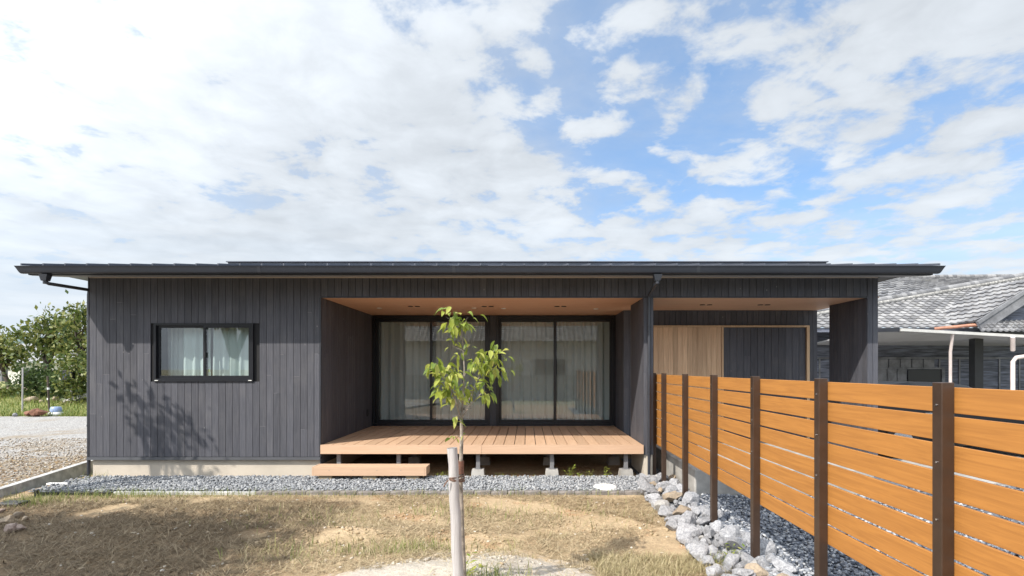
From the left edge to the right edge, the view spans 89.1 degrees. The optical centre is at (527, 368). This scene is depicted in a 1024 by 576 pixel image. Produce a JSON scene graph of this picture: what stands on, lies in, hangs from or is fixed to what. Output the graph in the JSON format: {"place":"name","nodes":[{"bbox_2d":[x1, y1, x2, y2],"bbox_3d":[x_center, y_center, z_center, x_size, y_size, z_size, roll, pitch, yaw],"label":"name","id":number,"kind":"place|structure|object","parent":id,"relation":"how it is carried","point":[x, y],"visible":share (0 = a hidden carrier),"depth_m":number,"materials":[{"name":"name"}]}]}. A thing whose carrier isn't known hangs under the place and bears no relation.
{"place":"outdoors","nodes":[
{"label":"outdoors","id":0,"kind":"place"},
{"bbox_2d":[0,416,86,485],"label":"gravel lot","id":1,"kind":"structure","parent":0,"point":[43,427],"depth_m":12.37,"materials":[{"name":"gravel"}]},
{"bbox_2d":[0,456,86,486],"bbox_3d":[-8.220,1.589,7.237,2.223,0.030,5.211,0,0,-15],"label":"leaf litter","id":2,"kind":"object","parent":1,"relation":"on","point":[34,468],"visible":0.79,"depth_m":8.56,"materials":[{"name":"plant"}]},
{"bbox_2d":[0,381,86,415],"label":"grass bank","id":3,"kind":"structure","parent":0,"point":[25,406],"depth_m":20.10,"materials":[{"name":"plant"}]},
{"bbox_2d":[0,383,27,397],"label":"shrub","id":4,"kind":"object","parent":3,"relation":"on","point":[3,389],"visible":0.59,"depth_m":21.28,"materials":[{"name":"green plant"}]},
{"bbox_2d":[0,324,38,386],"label":"garden tree","id":5,"kind":"object","parent":3,"relation":"on","point":[3,364],"visible":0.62,"depth_m":23.89,"materials":[{"name":"green plant"}]},
{"bbox_2d":[21,368,23,411],"bbox_3d":[-17.952,0.754,18.500,0.064,1.566,0.050,0,0,0],"label":"pole","id":6,"kind":"object","parent":3,"relation":"on","point":[22,388],"visible":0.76,"depth_m":18.48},
{"bbox_2d":[0,349,62,397],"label":"shrub","id":7,"kind":"object","parent":3,"relation":"on","point":[33,376],"visible":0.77,"depth_m":20.95,"materials":[{"name":"green plant"}]},
{"bbox_2d":[0,302,86,391],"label":"garden tree","id":8,"kind":"object","parent":3,"relation":"on","point":[43,344],"visible":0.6,"depth_m":22.63,"materials":[{"name":"green plant"}]},
{"bbox_2d":[46,376,49,409],"bbox_3d":[-16.758,0.882,18.200,0.116,1.263,0.070,0,0,0],"label":"pole","id":9,"kind":"object","parent":3,"relation":"on","point":[48,393],"visible":0.86,"depth_m":18.18,"materials":[{"name":"grey metal"}]},
{"bbox_2d":[47,407,62,415],"bbox_3d":[-16.220,1.450,17.900,0.440,0.295,0.440,0,0,0],"label":"basin","id":10,"kind":"object","parent":3,"relation":"on","point":[56,412],"visible":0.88,"depth_m":17.77,"materials":[{"name":"blue plastic"}]},
{"bbox_2d":[36,362,77,400],"bbox_3d":[-18.474,0.606,20.505,1.576,1.720,1.636,0,0,44],"label":"shrub","id":11,"kind":"object","parent":3,"relation":"on","point":[60,396],"visible":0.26,"depth_m":20.30,"materials":[{"name":"green plant"}]},
{"bbox_2d":[40,290,86,367],"bbox_3d":[-18.315,-0.996,21.495,2.576,4.360,2.816,0,0,-32],"label":"garden tree","id":12,"kind":"object","parent":3,"relation":"on","point":[78,320],"visible":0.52,"depth_m":21.00,"materials":[{"name":"green plant"}]},
{"bbox_2d":[41,339,86,404],"bbox_3d":[-17.378,0.382,20.170,2.025,3.140,2.018,0,0,24],"label":"shrub","id":13,"kind":"object","parent":3,"relation":"on","point":[80,369],"visible":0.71,"depth_m":19.90,"materials":[{"name":"green plant"}]},
{"bbox_2d":[62,365,75,397],"bbox_3d":[-17.569,0.477,19.995,0.380,1.324,0.310,0,0,0],"label":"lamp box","id":14,"kind":"object","parent":3,"relation":"on","point":[73,374],"visible":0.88,"depth_m":19.85,"materials":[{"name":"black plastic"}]},
{"bbox_2d":[17,452,636,493],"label":"yard soil","id":15,"kind":"structure","parent":0,"point":[517,465],"depth_m":9.24,"materials":[{"name":"soil"}]},
{"bbox_2d":[28,478,635,491],"bbox_3d":[-2.500,1.658,7.450,8.500,0.001,0.900,0,0,0],"label":"gravel bed","id":16,"kind":"object","parent":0,"point":[247,485],"visible":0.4,"depth_m":7.08,"materials":[{"name":"gravel"}]},
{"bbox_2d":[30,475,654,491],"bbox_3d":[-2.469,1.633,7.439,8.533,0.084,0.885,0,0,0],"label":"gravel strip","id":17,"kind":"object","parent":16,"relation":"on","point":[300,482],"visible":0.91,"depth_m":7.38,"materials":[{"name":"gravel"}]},
{"bbox_2d":[312,464,429,480],"bbox_3d":[-2.315,1.555,7.750,1.674,0.230,0.295,0,0,0],"label":"step","id":18,"kind":"object","parent":17,"relation":"on","point":[368,471],"visible":0.81,"depth_m":7.61,"materials":[{"name":"wood"}]},
{"bbox_2d":[320,426,643,476],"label":"deck","id":19,"kind":"structure","parent":17,"relation":"on","point":[477,440],"depth_m":8.29,"materials":[{"name":"wood"}]},
{"bbox_2d":[594,483,616,490],"bbox_3d":[1.073,1.646,7.170,0.320,0.076,0.320,0,0,0],"label":"drain cover","id":20,"kind":"object","parent":17,"relation":"on","point":[604,486],"visible":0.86,"depth_m":7.12,"materials":[{"name":"white plastic"}]},
{"bbox_2d":[637,476,649,485],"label":"rock","id":21,"kind":"object","parent":17,"relation":"on","point":[642,480],"visible":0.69,"depth_m":7.24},
{"bbox_2d":[0,469,724,575],"bbox_3d":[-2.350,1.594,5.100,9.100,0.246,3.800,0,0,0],"label":"yard soil","id":22,"kind":"structure","parent":0,"point":[656,543],"depth_m":5.18,"materials":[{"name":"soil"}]},
{"bbox_2d":[0,515,14,523],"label":"rock","id":23,"kind":"object","parent":22,"relation":"on","point":[6,518],"visible":0.94,"depth_m":5.66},
{"bbox_2d":[3,523,17,532],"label":"rock","id":24,"kind":"object","parent":22,"relation":"on","point":[11,527],"visible":0.81,"depth_m":5.34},
{"bbox_2d":[0,500,29,506],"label":"slab","id":25,"kind":"structure","parent":22,"relation":"on","point":[9,503],"depth_m":6.30,"materials":[{"name":"beige concrete"}]},
{"bbox_2d":[39,492,111,495],"bbox_3d":[-6.024,1.683,6.912,0.989,0.095,0.025,0,0,0],"label":"edging strip","id":26,"kind":"object","parent":22,"relation":"on","point":[71,493],"visible":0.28,"depth_m":6.90,"materials":[{"name":"grey concrete"}]},
{"bbox_2d":[113,491,255,494],"bbox_3d":[-4.572,1.685,6.950,1.895,0.090,0.040,0,0,0],"label":"edging strip","id":27,"kind":"object","parent":22,"relation":"on","point":[199,493],"visible":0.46,"depth_m":6.93,"materials":[{"name":"concrete"}]},
{"bbox_2d":[255,490,274,494],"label":"edging block","id":28,"kind":"structure","parent":22,"relation":"on","point":[263,491],"depth_m":6.92,"materials":[{"name":"concrete"}]},
{"bbox_2d":[289,490,307,494],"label":"edging block","id":29,"kind":"structure","parent":22,"relation":"on","point":[297,492],"depth_m":6.92,"materials":[{"name":"concrete"}]},
{"bbox_2d":[306,490,324,494],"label":"edging block","id":30,"kind":"structure","parent":22,"relation":"on","point":[313,492],"depth_m":6.92,"materials":[{"name":"concrete"}]},
{"bbox_2d":[323,490,340,494],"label":"edging block","id":31,"kind":"structure","parent":22,"relation":"on","point":[330,492],"depth_m":6.92,"materials":[{"name":"concrete"}]},
{"bbox_2d":[0,495,681,575],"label":"soil pebbles","id":32,"kind":"object","parent":22,"relation":"on","point":[325,560],"visible":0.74,"depth_m":5.22,"materials":[{"name":"soil"}]},
{"bbox_2d":[6,490,678,575],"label":"dry straw","id":33,"kind":"object","parent":22,"relation":"on","point":[367,551],"visible":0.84,"depth_m":5.37,"materials":[{"name":"plant"}]},
{"bbox_2d":[339,490,357,494],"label":"edging block","id":34,"kind":"structure","parent":22,"relation":"on","point":[349,492],"depth_m":6.92,"materials":[{"name":"concrete"}]},
{"bbox_2d":[390,490,407,494],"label":"edging block","id":35,"kind":"structure","parent":22,"relation":"on","point":[398,492],"depth_m":6.92,"materials":[{"name":"concrete"}]},
{"bbox_2d":[407,490,424,494],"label":"edging block","id":36,"kind":"structure","parent":22,"relation":"on","point":[413,492],"depth_m":6.92,"materials":[{"name":"concrete"}]},
{"bbox_2d":[447,447,463,575],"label":"tree stake","id":37,"kind":"object","parent":22,"relation":"on","point":[456,536],"visible":1,"depth_m":3.45,"materials":[{"name":"wood"}]},
{"bbox_2d":[443,474,464,486],"bbox_3d":[-0.482,0.751,3.536,0.096,0.066,0.253,0,0,12],"label":"rope tie","id":38,"kind":"object","parent":37,"relation":"attached to","point":[454,478],"visible":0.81,"depth_m":3.45,"materials":[{"name":"fabric"}]},
{"bbox_2d":[423,306,514,575],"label":"sapling","id":39,"kind":"object","parent":22,"relation":"on","point":[453,376],"visible":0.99,"depth_m":3.60,"materials":[{"name":"green plant"}]},
{"bbox_2d":[209,489,731,575],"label":"half dry grass","id":40,"kind":"structure","parent":22,"relation":"on","point":[622,566],"depth_m":4.47,"materials":[{"name":"plant"}]},
{"bbox_2d":[466,552,484,574],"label":"weed","id":41,"kind":"object","parent":22,"relation":"on","point":[480,566],"visible":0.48,"depth_m":3.75,"materials":[{"name":"green plant"}]},
{"bbox_2d":[474,490,490,494],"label":"edging block","id":42,"kind":"structure","parent":22,"relation":"on","point":[486,492],"depth_m":6.92,"materials":[{"name":"concrete"}]},
{"bbox_2d":[491,490,507,494],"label":"edging block","id":43,"kind":"structure","parent":22,"relation":"on","point":[499,492],"depth_m":6.92,"materials":[{"name":"concrete"}]},
{"bbox_2d":[525,490,540,494],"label":"edging block","id":44,"kind":"structure","parent":22,"relation":"on","point":[532,492],"depth_m":6.92,"materials":[{"name":"concrete"}]},
{"bbox_2d":[541,490,557,495],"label":"edging block","id":45,"kind":"structure","parent":22,"relation":"on","point":[553,492],"depth_m":6.92,"materials":[{"name":"concrete"}]},
{"bbox_2d":[558,490,574,494],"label":"edging block","id":46,"kind":"structure","parent":22,"relation":"on","point":[562,492],"depth_m":6.92,"materials":[{"name":"concrete"}]},
{"bbox_2d":[574,490,590,494],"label":"edging block","id":47,"kind":"structure","parent":22,"relation":"on","point":[580,492],"depth_m":6.92,"materials":[{"name":"concrete"}]},
{"bbox_2d":[591,490,607,494],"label":"edging block","id":48,"kind":"structure","parent":22,"relation":"on","point":[603,492],"depth_m":6.92,"materials":[{"name":"concrete"}]},
{"bbox_2d":[624,490,641,494],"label":"edging block","id":49,"kind":"structure","parent":22,"relation":"on","point":[631,492],"depth_m":6.92,"materials":[{"name":"concrete"}]},
{"bbox_2d":[639,483,655,494],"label":"rock","id":50,"kind":"object","parent":22,"relation":"on","point":[647,487],"visible":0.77,"depth_m":6.85,"materials":[{"name":"stone"}]},
{"bbox_2d":[645,493,659,498],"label":"rock","id":51,"kind":"object","parent":22,"relation":"on","point":[653,495],"visible":0.59,"depth_m":6.54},
{"bbox_2d":[654,499,669,510],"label":"rock","id":52,"kind":"object","parent":22,"relation":"on","point":[658,503],"visible":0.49,"depth_m":6.00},
{"bbox_2d":[658,505,674,517],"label":"rock","id":53,"kind":"object","parent":22,"relation":"on","point":[665,511],"visible":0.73,"depth_m":5.82,"materials":[{"name":"stone"}]},
{"bbox_2d":[665,517,677,530],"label":"rock","id":54,"kind":"object","parent":22,"relation":"on","point":[671,524],"visible":0.82,"depth_m":5.35,"materials":[{"name":"stone"}]},
{"bbox_2d":[662,492,682,501],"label":"rock","id":55,"kind":"object","parent":22,"relation":"on","point":[670,496],"visible":0.94,"depth_m":6.33,"materials":[{"name":"stone"}]},
{"bbox_2d":[672,505,690,514],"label":"rock","id":56,"kind":"object","parent":22,"relation":"on","point":[680,509],"visible":0.59,"depth_m":5.68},
{"bbox_2d":[677,533,692,544],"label":"rock","id":57,"kind":"object","parent":22,"relation":"on","point":[685,538],"visible":0.84,"depth_m":4.94,"materials":[{"name":"stone"}]},
{"bbox_2d":[677,516,695,523],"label":"rock","id":58,"kind":"object","parent":22,"relation":"on","point":[688,519],"visible":0.51,"depth_m":5.34,"materials":[{"name":"stone"}]},
{"bbox_2d":[645,493,728,563],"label":"rock chips","id":59,"kind":"object","parent":22,"relation":"on","point":[701,526],"visible":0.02,"depth_m":4.92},
{"bbox_2d":[665,485,677,491],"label":"rock","id":60,"kind":"object","parent":59,"relation":"on","point":[670,488],"visible":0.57,"depth_m":6.72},
{"bbox_2d":[691,506,700,515],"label":"rock","id":61,"kind":"object","parent":59,"relation":"on","point":[696,510],"visible":0.75,"depth_m":5.76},
{"bbox_2d":[732,568,753,575],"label":"rock","id":62,"kind":"object","parent":59,"relation":"on","point":[742,572],"visible":0.93,"depth_m":4.00,"materials":[{"name":"stone"}]},
{"bbox_2d":[680,510,695,519],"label":"rock","id":63,"kind":"object","parent":22,"relation":"on","point":[688,513],"visible":0.41,"depth_m":5.50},
{"bbox_2d":[676,522,700,540],"bbox_3d":[1.590,1.634,5.089,0.267,0.197,0.190,11,2,16],"label":"rock","id":64,"kind":"object","parent":22,"relation":"on","point":[688,528],"visible":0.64,"depth_m":5.06,"materials":[{"name":"stone"}]},
{"bbox_2d":[682,492,699,504],"bbox_3d":[1.984,1.573,6.265,0.251,0.174,0.145,5,0,-35],"label":"rock","id":65,"kind":"object","parent":22,"relation":"on","point":[689,497],"visible":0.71,"depth_m":6.22,"materials":[{"name":"stone"}]},
{"bbox_2d":[689,544,707,562],"bbox_3d":[1.495,1.601,4.523,0.156,0.132,0.200,22,31,26],"label":"rock","id":66,"kind":"object","parent":22,"relation":"on","point":[699,551],"visible":0.7,"depth_m":4.47,"materials":[{"name":"stone"}]},
{"bbox_2d":[702,555,714,565],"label":"rock","id":67,"kind":"object","parent":22,"relation":"on","point":[707,558],"visible":0.79,"depth_m":4.36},
{"bbox_2d":[707,544,717,557],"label":"rock","id":68,"kind":"object","parent":22,"relation":"on","point":[713,550],"visible":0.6,"depth_m":4.53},
{"bbox_2d":[706,565,724,575],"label":"rock","id":69,"kind":"object","parent":22,"relation":"on","point":[718,569],"visible":0.93,"depth_m":4.17,"materials":[{"name":"stone"}]},
{"bbox_2d":[711,520,723,529],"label":"rock","id":70,"kind":"object","parent":22,"relation":"on","point":[718,524],"visible":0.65,"depth_m":5.25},
{"bbox_2d":[722,564,731,573],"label":"rock","id":71,"kind":"object","parent":22,"relation":"on","point":[728,567],"visible":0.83,"depth_m":4.21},
{"bbox_2d":[718,527,741,537],"bbox_3d":[1.966,1.610,5.039,0.184,0.168,0.221,8,1,-33],"label":"rock","id":72,"kind":"object","parent":22,"relation":"on","point":[732,531],"visible":0.57,"depth_m":5.02,"materials":[{"name":"stone"}]},
{"bbox_2d":[723,553,738,568],"bbox_3d":[1.701,1.605,4.334,0.116,0.139,0.201,15,28,28],"label":"rock","id":73,"kind":"object","parent":22,"relation":"on","point":[732,559],"visible":0.68,"depth_m":4.28,"materials":[{"name":"stone"}]},
{"bbox_2d":[723,537,745,549],"bbox_3d":[1.869,1.591,4.712,0.187,0.130,0.265,-8,-27,39],"label":"rock","id":74,"kind":"object","parent":22,"relation":"on","point":[731,542],"visible":0.84,"depth_m":4.66,"materials":[{"name":"stone"}]},
{"bbox_2d":[745,563,768,575],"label":"rock","id":75,"kind":"object","parent":22,"relation":"on","point":[758,569],"visible":0.7,"depth_m":4.07,"materials":[{"name":"stone"}]},
{"bbox_2d":[771,557,797,572],"bbox_3d":[2.076,1.616,4.191,0.195,0.136,0.276,23,-10,-4],"label":"rock","id":76,"kind":"object","parent":22,"relation":"on","point":[779,565],"visible":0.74,"depth_m":4.14,"materials":[{"name":"stone"}]},
{"bbox_2d":[0,0,1023,336],"label":"sky","id":77,"kind":"structure","parent":0,"point":[132,131],"materials":[{"name":"blue"}]},
{"bbox_2d":[621,459,1023,575],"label":"gravel bed","id":78,"kind":"object","parent":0,"point":[671,503],"visible":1,"depth_m":6.39,"materials":[{"name":"gravel"}]},
{"bbox_2d":[655,482,668,492],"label":"rock","id":79,"kind":"object","parent":78,"relation":"on","point":[663,485],"visible":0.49,"depth_m":6.91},
{"bbox_2d":[695,516,709,525],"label":"rock","id":80,"kind":"object","parent":78,"relation":"on","point":[703,521],"visible":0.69,"depth_m":5.45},
{"bbox_2d":[703,527,714,536],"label":"rock","id":81,"kind":"object","parent":78,"relation":"on","point":[709,530],"visible":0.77,"depth_m":5.07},
{"bbox_2d":[735,560,747,567],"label":"rock","id":82,"kind":"object","parent":78,"relation":"on","point":[742,563],"visible":0.41,"depth_m":4.22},
{"bbox_2d":[739,551,753,562],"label":"rock","id":83,"kind":"object","parent":78,"relation":"on","point":[746,557],"visible":0.41,"depth_m":4.35,"materials":[{"name":"stone"}]},
{"bbox_2d":[760,540,777,554],"bbox_3d":[2.109,1.613,4.594,0.248,0.172,0.143,-16,11,-23],"label":"rock","id":84,"kind":"object","parent":78,"relation":"on","point":[767,547],"visible":0.44,"depth_m":4.55,"materials":[{"name":"stone"}]},
{"bbox_2d":[765,553,777,565],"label":"rock","id":85,"kind":"object","parent":78,"relation":"on","point":[769,557],"visible":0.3,"depth_m":4.33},
{"bbox_2d":[677,484,1023,575],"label":"fence gravel","id":86,"kind":"structure","parent":0,"point":[790,540],"depth_m":5.00,"materials":[{"name":"gravel"}]},
{"bbox_2d":[701,507,709,516],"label":"rock","id":87,"kind":"object","parent":86,"relation":"on","point":[705,512],"visible":0.41,"depth_m":5.59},
{"bbox_2d":[753,555,769,566],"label":"rock","id":88,"kind":"object","parent":86,"relation":"on","point":[762,561],"visible":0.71,"depth_m":4.24,"materials":[{"name":"stone"}]},
{"bbox_2d":[813,439,1023,485],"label":"parking pad","id":89,"kind":"object","parent":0,"point":[992,451],"depth_m":9.50,"materials":[{"name":"concrete"}]},
{"bbox_2d":[817,328,1023,389],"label":"canopy","id":90,"kind":"object","parent":89,"relation":"on","point":[975,342],"visible":0.69,"depth_m":14.30,"materials":[{"name":"white painted metal"},{"name":"translucent plastic"}]},
{"bbox_2d":[828,381,1023,455],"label":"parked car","id":91,"kind":"object","parent":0,"point":[910,383],"visible":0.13,"depth_m":9.38,"materials":[{"name":"white paint"}]},
{"label":"ground","id":92,"kind":"structure","parent":0,"visible":0},
{"bbox_2d":[0,484,16,497],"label":"kerb block","id":93,"kind":"structure","parent":92,"relation":"on","point":[9,489],"depth_m":6.95,"materials":[{"name":"concrete"}]},
{"bbox_2d":[8,475,44,492],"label":"kerb block","id":94,"kind":"structure","parent":92,"relation":"on","point":[34,482],"depth_m":7.38,"materials":[{"name":"concrete"}]},
{"bbox_2d":[5,346,78,383],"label":"house","id":95,"kind":"structure","parent":92,"relation":"on","point":[29,367],"depth_m":36.00,"materials":[{"name":"white paint"}]},
{"bbox_2d":[37,468,68,485],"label":"kerb block","id":96,"kind":"structure","parent":92,"relation":"on","point":[60,475],"depth_m":7.96,"materials":[{"name":"concrete"}]},
{"bbox_2d":[64,461,86,478],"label":"kerb block","id":97,"kind":"structure","parent":92,"relation":"on","point":[77,470],"depth_m":8.50,"materials":[{"name":"concrete"}]},
{"bbox_2d":[14,261,944,477],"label":"house","id":98,"kind":"structure","parent":92,"relation":"on","point":[300,394],"depth_m":7.93,"materials":[{"name":"grey"}]},
{"bbox_2d":[168,328,183,375],"bbox_3d":[-5.520,-0.010,8.187,0.292,1.560,0.054,0,0,0],"label":"curtain","id":99,"kind":"object","parent":98,"relation":"hanging from","point":[175,351],"visible":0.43,"depth_m":8.18,"materials":[{"name":"white fabric"}]},
{"bbox_2d":[184,328,210,375],"bbox_3d":[-5.137,-0.010,8.097,0.457,1.560,0.095,0,0,0],"label":"curtain","id":100,"kind":"object","parent":98,"relation":"hanging from","point":[193,351],"visible":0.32,"depth_m":8.10,"materials":[{"name":"white fabric"}]},
{"bbox_2d":[153,323,253,381],"bbox_3d":[-4.927,-0.250,7.965,1.513,0.890,0.144,0,0,0],"label":"window","id":101,"kind":"structure","parent":98,"relation":"in","point":[157,327],"depth_m":7.91,"materials":[{"name":"black metal"}]},
{"bbox_2d":[213,328,248,375],"bbox_3d":[-4.466,-0.010,8.098,0.844,1.560,0.096,0,0,0],"label":"curtain","id":102,"kind":"object","parent":98,"relation":"hanging from","point":[230,351],"visible":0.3,"depth_m":8.10,"materials":[{"name":"white fabric"}]},
{"bbox_2d":[381,322,429,419],"bbox_3d":[-2.518,0.065,10.868,1.075,2.150,0.096,0,0,0],"label":"curtain","id":103,"kind":"object","parent":98,"relation":"hanging from","point":[405,360],"visible":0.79,"depth_m":10.87,"materials":[{"name":"white fabric"}]},
{"bbox_2d":[372,316,489,425],"bbox_3d":[-1.945,0.037,10.612,2.380,2.234,0.150,0,0,0],"label":"sliding door","id":104,"kind":"structure","parent":98,"relation":"in","point":[375,319],"depth_m":10.57,"materials":[{"name":"black metal"}]},
{"bbox_2d":[436,322,484,419],"bbox_3d":[-1.350,0.065,10.867,1.112,2.150,0.097,0,0,0],"label":"curtain","id":105,"kind":"object","parent":98,"relation":"hanging from","point":[474,339],"visible":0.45,"depth_m":10.87,"materials":[{"name":"white fabric"}]},
{"bbox_2d":[502,322,553,419],"bbox_3d":[-0.020,0.065,10.868,1.172,2.150,0.095,0,0,0],"label":"curtain","id":106,"kind":"object","parent":98,"relation":"hanging from","point":[528,391],"visible":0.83,"depth_m":10.87,"materials":[{"name":"white fabric"}]},
{"bbox_2d":[496,316,614,425],"bbox_3d":[0.575,0.037,10.612,2.410,2.234,0.150,0,0,0],"label":"sliding door","id":107,"kind":"structure","parent":98,"relation":"in","point":[499,319],"depth_m":10.57,"materials":[{"name":"black metal"}]},
{"bbox_2d":[557,322,608,419],"bbox_3d":[1.180,0.065,10.868,1.132,2.150,0.110,0,0,0],"label":"curtain","id":108,"kind":"object","parent":98,"relation":"hanging from","point":[582,370],"visible":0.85,"depth_m":10.87,"materials":[{"name":"white fabric"}]},
{"bbox_2d":[653,327,720,437],"bbox_3d":[2.968,0.261,9.641,1.253,2.058,0.022,0,0,0],"label":"cedar door","id":109,"kind":"structure","parent":98,"relation":"in","point":[692,351],"depth_m":9.63,"materials":[{"name":"wood"}]},
{"bbox_2d":[724,327,805,437],"bbox_3d":[4.404,0.261,9.660,1.532,2.058,0.016,0,0,0],"label":"dark door","id":110,"kind":"structure","parent":98,"relation":"in","point":[764,352],"depth_m":9.65,"materials":[{"name":"grey"}]},
{"bbox_2d":[656,440,873,495],"bbox_3d":[3.335,1.540,8.195,2.330,0.460,2.910,0,0,0],"label":"porch step","id":111,"kind":"object","parent":92,"relation":"on","point":[699,481],"visible":0.1,"depth_m":6.87,"materials":[{"name":"concrete"}]},
{"bbox_2d":[653,373,1023,575],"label":"slat fence","id":112,"kind":"object","parent":92,"relation":"on","point":[942,427],"visible":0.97,"depth_m":3.03,"materials":[{"name":"orange wood"}]},
{"bbox_2d":[817,273,1023,389],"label":"tiled house","id":113,"kind":"structure","parent":92,"relation":"on","point":[988,303],"depth_m":17.20,"materials":[{"name":"tile"}]},
{"bbox_2d":[878,359,944,381],"bbox_3d":[12.630,0.680,17.144,2.260,1.980,0.047,0,0,0],"label":"panel door","id":114,"kind":"structure","parent":113,"relation":"in","point":[897,369],"depth_m":17.14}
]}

